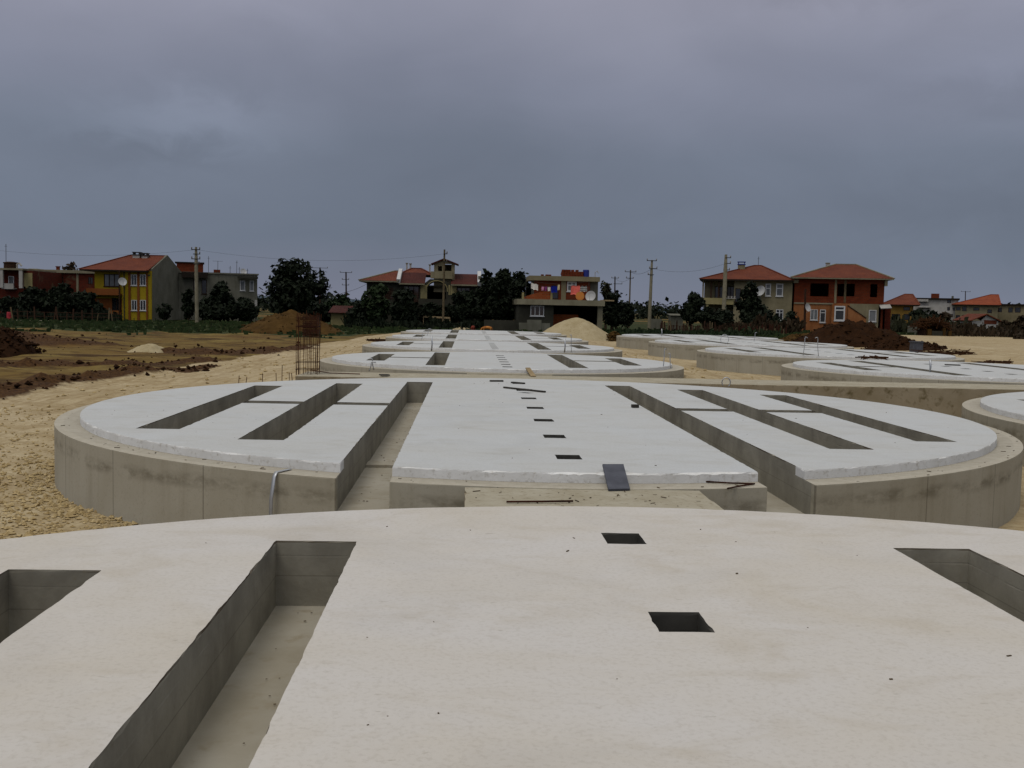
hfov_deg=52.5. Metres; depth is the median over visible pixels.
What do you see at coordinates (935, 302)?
house
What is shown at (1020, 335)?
bush
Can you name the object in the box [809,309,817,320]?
window
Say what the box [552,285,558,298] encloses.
window
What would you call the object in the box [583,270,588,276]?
barrel
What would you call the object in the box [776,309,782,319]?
window
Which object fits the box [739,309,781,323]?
tree
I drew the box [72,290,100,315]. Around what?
tree
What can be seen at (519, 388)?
board offcut
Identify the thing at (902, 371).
round foundation
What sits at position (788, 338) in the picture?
soil heap
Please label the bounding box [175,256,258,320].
house
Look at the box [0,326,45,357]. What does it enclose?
soil heap
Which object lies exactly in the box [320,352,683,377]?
round foundation
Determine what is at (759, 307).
tree
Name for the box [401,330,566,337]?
round foundation
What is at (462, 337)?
round foundation
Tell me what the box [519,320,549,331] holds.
plinth wall
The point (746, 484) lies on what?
steel rod
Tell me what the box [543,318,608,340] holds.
sand heap
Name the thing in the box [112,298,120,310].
window
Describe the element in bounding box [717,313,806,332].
dry weeds
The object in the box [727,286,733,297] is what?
window
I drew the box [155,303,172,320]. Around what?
bush
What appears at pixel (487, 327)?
calf
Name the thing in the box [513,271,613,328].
house
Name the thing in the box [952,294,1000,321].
house
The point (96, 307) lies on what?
tree
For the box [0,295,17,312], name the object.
tree
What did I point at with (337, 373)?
steel rod
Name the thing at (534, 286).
white sheet
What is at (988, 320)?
shed
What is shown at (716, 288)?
window
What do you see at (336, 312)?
shed
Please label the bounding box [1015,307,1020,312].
window
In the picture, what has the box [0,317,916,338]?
grass
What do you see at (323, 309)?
tree
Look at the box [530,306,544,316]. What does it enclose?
window
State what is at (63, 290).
tree
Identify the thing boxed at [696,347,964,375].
round foundation
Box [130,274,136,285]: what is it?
window
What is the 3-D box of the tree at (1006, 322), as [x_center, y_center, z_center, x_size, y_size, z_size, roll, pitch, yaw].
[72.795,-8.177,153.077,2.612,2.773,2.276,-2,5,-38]
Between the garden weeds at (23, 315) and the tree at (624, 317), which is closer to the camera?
the garden weeds at (23, 315)
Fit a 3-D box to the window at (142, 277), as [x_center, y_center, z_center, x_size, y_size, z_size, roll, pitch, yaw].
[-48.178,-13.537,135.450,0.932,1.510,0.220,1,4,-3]
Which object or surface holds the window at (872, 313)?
in the house at (836, 293)
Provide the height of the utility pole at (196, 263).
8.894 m
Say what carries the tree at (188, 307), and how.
on the ground at (22, 369)
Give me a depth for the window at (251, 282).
151.19 m
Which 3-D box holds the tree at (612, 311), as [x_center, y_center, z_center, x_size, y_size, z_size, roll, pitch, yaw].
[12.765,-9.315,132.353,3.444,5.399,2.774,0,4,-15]
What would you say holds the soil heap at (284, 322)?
on the ground at (22, 369)
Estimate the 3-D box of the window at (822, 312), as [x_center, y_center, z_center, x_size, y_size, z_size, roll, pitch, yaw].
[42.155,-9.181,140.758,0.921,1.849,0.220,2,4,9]
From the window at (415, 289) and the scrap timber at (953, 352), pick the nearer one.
the scrap timber at (953, 352)
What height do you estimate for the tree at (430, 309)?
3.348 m
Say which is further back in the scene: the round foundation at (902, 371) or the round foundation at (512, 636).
the round foundation at (902, 371)
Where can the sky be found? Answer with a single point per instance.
(607, 137)
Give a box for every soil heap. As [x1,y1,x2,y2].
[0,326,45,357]
[241,309,344,334]
[779,333,808,341]
[790,319,915,347]
[861,336,947,350]
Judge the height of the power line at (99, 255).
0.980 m
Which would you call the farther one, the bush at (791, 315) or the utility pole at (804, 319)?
the utility pole at (804, 319)
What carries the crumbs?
on the round foundation at (329, 442)
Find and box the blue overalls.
[551,286,557,292]
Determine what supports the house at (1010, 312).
on the ground at (22, 369)
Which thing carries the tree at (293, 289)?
on the ground at (22, 369)
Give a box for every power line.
[8,250,188,255]
[201,250,438,260]
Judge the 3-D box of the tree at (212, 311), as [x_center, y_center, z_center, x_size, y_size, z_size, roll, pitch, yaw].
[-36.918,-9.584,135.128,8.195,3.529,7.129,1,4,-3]
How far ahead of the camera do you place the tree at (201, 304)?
139.59 m
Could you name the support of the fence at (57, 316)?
on the ground at (22, 369)
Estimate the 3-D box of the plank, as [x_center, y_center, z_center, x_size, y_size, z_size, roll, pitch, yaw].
[0.492,-0.312,27.454,0.134,0.170,1.418,1,4,-5]
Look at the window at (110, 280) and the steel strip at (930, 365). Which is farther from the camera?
the window at (110, 280)
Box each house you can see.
[0,262,61,313]
[35,266,94,293]
[78,252,180,320]
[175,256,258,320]
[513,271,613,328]
[699,257,794,329]
[790,263,894,331]
[883,294,920,321]
[913,294,959,321]
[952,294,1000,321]
[997,304,1023,324]
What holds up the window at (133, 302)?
in the house at (140, 285)
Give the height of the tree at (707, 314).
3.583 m
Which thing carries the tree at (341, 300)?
on the ground at (22, 369)
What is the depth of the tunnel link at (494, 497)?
9.49 m
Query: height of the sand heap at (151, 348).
0.564 m
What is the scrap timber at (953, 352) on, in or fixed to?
on the round foundation at (761, 360)
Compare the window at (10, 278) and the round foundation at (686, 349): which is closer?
the round foundation at (686, 349)
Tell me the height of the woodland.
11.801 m
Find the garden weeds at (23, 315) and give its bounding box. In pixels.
[0,306,122,320]
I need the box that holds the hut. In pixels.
[668,314,682,329]
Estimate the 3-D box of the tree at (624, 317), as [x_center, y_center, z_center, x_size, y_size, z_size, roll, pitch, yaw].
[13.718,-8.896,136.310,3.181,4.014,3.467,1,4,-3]
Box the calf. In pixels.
[480,326,492,330]
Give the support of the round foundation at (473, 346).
on the ground at (22, 369)
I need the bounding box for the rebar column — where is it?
[295,310,321,374]
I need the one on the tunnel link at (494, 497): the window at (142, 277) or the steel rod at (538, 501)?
the steel rod at (538, 501)
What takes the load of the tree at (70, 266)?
on the ground at (22, 369)
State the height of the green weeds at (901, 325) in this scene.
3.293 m
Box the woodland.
[257,287,1019,318]
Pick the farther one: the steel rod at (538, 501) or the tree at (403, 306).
the tree at (403, 306)
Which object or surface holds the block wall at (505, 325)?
on the ground at (22, 369)
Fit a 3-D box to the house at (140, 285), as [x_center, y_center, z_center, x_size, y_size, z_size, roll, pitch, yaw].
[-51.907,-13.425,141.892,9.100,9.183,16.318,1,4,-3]
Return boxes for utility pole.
[191,247,199,322]
[340,271,351,294]
[442,249,447,320]
[611,276,618,292]
[625,270,633,327]
[647,258,656,329]
[722,254,730,310]
[803,289,805,329]
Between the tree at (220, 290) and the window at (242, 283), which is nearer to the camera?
the tree at (220, 290)
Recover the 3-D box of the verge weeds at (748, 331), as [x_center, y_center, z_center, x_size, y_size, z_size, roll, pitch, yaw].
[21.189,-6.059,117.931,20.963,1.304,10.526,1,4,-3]
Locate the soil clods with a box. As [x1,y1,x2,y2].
[2,330,312,399]
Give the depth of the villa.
129.41 m
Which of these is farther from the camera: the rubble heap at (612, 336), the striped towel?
the striped towel
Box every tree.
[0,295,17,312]
[14,286,49,311]
[38,295,75,313]
[47,282,73,308]
[62,261,77,269]
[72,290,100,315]
[78,300,106,312]
[180,288,194,320]
[194,296,207,317]
[199,296,258,322]
[205,280,235,321]
[230,297,257,320]
[261,257,330,313]
[305,302,331,322]
[324,294,351,307]
[346,303,370,321]
[361,283,392,322]
[387,287,421,322]
[418,302,438,323]
[436,303,454,323]
[449,290,481,322]
[474,268,492,321]
[482,276,515,319]
[486,268,512,319]
[506,268,530,319]
[600,280,611,329]
[602,290,626,329]
[605,302,627,328]
[620,302,634,328]
[679,291,705,330]
[694,306,719,329]
[713,306,736,328]
[733,281,762,320]
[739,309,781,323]
[750,304,769,316]
[908,308,925,319]
[921,309,939,318]
[999,320,1011,328]
[1011,315,1023,329]
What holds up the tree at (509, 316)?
on the ground at (22, 369)
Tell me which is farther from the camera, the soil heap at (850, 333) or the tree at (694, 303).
the tree at (694, 303)
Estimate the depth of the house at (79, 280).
146.84 m
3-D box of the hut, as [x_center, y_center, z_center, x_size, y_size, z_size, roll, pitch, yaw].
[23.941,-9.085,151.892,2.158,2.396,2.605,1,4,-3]
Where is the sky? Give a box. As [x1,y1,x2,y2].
[0,0,1023,308]
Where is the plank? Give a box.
[525,368,535,376]
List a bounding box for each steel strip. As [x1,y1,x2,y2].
[269,469,291,514]
[929,359,931,371]
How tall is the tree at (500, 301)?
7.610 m
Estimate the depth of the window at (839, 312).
139.04 m
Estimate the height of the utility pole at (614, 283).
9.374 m
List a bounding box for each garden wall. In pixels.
[651,319,661,328]
[907,326,917,334]
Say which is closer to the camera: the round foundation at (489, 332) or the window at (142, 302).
the round foundation at (489, 332)
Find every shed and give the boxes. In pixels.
[328,306,352,325]
[952,314,1000,328]
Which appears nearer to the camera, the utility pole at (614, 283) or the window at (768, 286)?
the window at (768, 286)
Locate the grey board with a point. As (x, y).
(616, 477)
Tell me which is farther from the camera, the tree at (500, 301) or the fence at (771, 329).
the tree at (500, 301)
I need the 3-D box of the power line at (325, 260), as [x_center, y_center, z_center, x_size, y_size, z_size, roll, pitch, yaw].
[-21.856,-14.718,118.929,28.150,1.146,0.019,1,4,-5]
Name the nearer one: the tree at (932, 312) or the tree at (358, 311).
the tree at (358, 311)
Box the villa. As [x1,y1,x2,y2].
[358,259,481,324]
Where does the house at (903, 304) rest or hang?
on the ground at (22, 369)
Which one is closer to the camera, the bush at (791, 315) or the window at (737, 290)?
the bush at (791, 315)
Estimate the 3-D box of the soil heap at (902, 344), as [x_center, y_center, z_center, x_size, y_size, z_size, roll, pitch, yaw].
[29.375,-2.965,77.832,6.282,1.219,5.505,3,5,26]
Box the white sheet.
[531,283,537,289]
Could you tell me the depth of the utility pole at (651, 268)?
134.25 m
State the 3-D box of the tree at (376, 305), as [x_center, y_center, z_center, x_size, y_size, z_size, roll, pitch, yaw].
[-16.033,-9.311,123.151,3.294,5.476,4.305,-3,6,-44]
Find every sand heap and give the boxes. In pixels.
[127,344,162,352]
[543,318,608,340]
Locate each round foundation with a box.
[0,506,1023,767]
[54,378,1022,527]
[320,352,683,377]
[362,341,621,356]
[386,334,588,344]
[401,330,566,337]
[616,334,783,349]
[648,339,853,359]
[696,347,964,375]
[781,360,1023,384]
[961,392,1023,466]
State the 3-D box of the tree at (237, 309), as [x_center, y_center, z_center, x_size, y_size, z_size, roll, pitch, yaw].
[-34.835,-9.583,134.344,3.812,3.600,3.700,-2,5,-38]
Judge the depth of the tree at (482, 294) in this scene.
126.90 m
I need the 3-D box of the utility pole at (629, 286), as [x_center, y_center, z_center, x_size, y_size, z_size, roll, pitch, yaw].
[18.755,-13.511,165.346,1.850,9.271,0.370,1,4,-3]
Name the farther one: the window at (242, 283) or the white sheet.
the window at (242, 283)
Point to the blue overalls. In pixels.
(553, 288)
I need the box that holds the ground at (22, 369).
[0,308,1023,538]
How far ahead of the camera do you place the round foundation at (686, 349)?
56.98 m
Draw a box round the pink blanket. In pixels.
[571,285,579,294]
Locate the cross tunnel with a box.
[295,371,1023,416]
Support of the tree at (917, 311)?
on the ground at (22, 369)
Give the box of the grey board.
[602,464,629,490]
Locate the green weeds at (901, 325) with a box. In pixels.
[890,313,968,331]
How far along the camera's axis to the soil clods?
38.95 m
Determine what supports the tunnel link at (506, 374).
on the ground at (22, 369)
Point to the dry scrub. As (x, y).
(969, 328)
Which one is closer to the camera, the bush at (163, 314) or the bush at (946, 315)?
the bush at (163, 314)
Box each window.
[8,276,13,283]
[88,277,92,283]
[103,274,118,286]
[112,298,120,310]
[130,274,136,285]
[131,300,136,310]
[139,274,145,285]
[139,300,145,310]
[202,280,206,294]
[240,281,244,290]
[249,281,253,291]
[385,288,392,298]
[403,286,418,301]
[457,287,469,290]
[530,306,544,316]
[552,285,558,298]
[566,281,576,291]
[715,286,722,297]
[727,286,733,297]
[734,288,740,302]
[765,284,770,296]
[775,284,782,296]
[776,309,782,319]
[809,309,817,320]
[820,309,825,322]
[834,306,844,320]
[869,310,876,321]
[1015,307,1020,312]
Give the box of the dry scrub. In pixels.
[945,321,1023,336]
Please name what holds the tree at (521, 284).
on the ground at (22, 369)
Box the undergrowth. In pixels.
[340,313,518,329]
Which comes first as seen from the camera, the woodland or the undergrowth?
the undergrowth
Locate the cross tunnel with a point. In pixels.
(947, 398)
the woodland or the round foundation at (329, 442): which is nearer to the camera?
the round foundation at (329, 442)
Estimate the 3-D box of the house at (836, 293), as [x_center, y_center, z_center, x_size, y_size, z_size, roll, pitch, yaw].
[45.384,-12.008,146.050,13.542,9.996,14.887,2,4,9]
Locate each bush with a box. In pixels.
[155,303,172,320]
[780,310,797,322]
[907,314,953,335]
[939,311,952,320]
[1013,332,1023,338]
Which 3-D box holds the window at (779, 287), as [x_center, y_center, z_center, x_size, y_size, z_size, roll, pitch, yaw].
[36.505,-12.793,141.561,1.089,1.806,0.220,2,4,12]
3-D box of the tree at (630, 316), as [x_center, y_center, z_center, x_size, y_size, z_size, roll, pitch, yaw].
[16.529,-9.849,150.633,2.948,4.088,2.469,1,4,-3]
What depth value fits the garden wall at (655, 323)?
155.81 m
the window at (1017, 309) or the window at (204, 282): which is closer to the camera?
the window at (204, 282)
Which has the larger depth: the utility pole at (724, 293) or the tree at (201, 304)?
the tree at (201, 304)
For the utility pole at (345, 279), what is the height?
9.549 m
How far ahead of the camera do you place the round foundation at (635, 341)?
70.08 m
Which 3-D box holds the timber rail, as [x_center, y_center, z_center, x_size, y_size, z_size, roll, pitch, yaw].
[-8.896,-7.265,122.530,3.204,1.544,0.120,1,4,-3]
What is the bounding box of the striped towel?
[580,286,586,291]
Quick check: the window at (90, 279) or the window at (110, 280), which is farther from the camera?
the window at (90, 279)
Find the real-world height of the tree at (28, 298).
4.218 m
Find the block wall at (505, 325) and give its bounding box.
[484,320,517,330]
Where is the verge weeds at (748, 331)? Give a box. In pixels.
[612,326,781,336]
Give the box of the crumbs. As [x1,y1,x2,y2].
[61,383,1014,743]
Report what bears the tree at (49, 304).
on the ground at (22, 369)
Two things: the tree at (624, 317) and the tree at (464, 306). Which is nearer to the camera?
the tree at (464, 306)
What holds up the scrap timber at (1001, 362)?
on the ground at (22, 369)
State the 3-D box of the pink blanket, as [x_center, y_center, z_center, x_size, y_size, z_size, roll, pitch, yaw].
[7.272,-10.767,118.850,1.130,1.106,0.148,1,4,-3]
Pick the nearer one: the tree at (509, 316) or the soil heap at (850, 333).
the soil heap at (850, 333)
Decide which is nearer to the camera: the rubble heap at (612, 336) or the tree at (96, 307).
the rubble heap at (612, 336)
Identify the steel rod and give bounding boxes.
[311,370,358,373]
[506,500,572,502]
[706,481,754,488]
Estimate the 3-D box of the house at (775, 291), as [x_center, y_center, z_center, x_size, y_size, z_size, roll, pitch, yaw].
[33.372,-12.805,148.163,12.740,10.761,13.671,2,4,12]
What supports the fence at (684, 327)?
on the ground at (22, 369)
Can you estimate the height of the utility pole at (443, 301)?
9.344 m
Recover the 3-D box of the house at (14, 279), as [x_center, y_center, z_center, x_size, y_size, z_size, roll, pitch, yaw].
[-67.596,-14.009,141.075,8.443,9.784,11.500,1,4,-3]
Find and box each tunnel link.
[464,487,722,509]
[467,373,552,375]
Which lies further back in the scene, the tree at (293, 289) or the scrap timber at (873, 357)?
the tree at (293, 289)
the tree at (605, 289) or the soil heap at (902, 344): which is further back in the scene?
the tree at (605, 289)
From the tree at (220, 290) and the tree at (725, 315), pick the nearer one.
the tree at (725, 315)
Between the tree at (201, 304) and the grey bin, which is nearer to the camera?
the grey bin
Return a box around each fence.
[10,306,119,320]
[660,320,720,331]
[732,323,786,333]
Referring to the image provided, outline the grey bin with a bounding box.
[909,341,923,351]
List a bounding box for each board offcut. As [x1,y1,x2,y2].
[503,387,545,392]
[631,404,638,407]
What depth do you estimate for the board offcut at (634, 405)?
17.37 m
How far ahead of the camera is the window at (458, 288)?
129.38 m
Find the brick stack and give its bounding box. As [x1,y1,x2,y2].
[561,269,583,276]
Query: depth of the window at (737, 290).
142.84 m
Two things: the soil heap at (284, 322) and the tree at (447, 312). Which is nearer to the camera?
the soil heap at (284, 322)
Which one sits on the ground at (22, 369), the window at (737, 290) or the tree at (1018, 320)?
the tree at (1018, 320)
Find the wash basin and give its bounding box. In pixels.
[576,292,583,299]
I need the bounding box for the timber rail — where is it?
[423,316,449,322]
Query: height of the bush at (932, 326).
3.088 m
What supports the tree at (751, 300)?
on the ground at (22, 369)
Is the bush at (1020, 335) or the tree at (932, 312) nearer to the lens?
the bush at (1020, 335)
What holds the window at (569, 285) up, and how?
in the house at (554, 308)
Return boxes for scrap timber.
[366,337,385,341]
[855,355,888,359]
[910,349,976,355]
[972,359,1013,363]
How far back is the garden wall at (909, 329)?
136.19 m
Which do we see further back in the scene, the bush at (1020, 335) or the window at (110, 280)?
the window at (110, 280)
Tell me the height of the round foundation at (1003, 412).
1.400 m
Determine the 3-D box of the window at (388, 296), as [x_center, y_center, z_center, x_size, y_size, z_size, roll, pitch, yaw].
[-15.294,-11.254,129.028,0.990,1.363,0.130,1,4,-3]
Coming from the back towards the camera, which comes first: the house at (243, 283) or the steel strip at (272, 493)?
the house at (243, 283)
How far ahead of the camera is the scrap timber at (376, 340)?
59.85 m
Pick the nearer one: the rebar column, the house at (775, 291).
the rebar column
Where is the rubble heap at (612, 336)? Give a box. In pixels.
[606,331,620,340]
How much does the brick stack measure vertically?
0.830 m

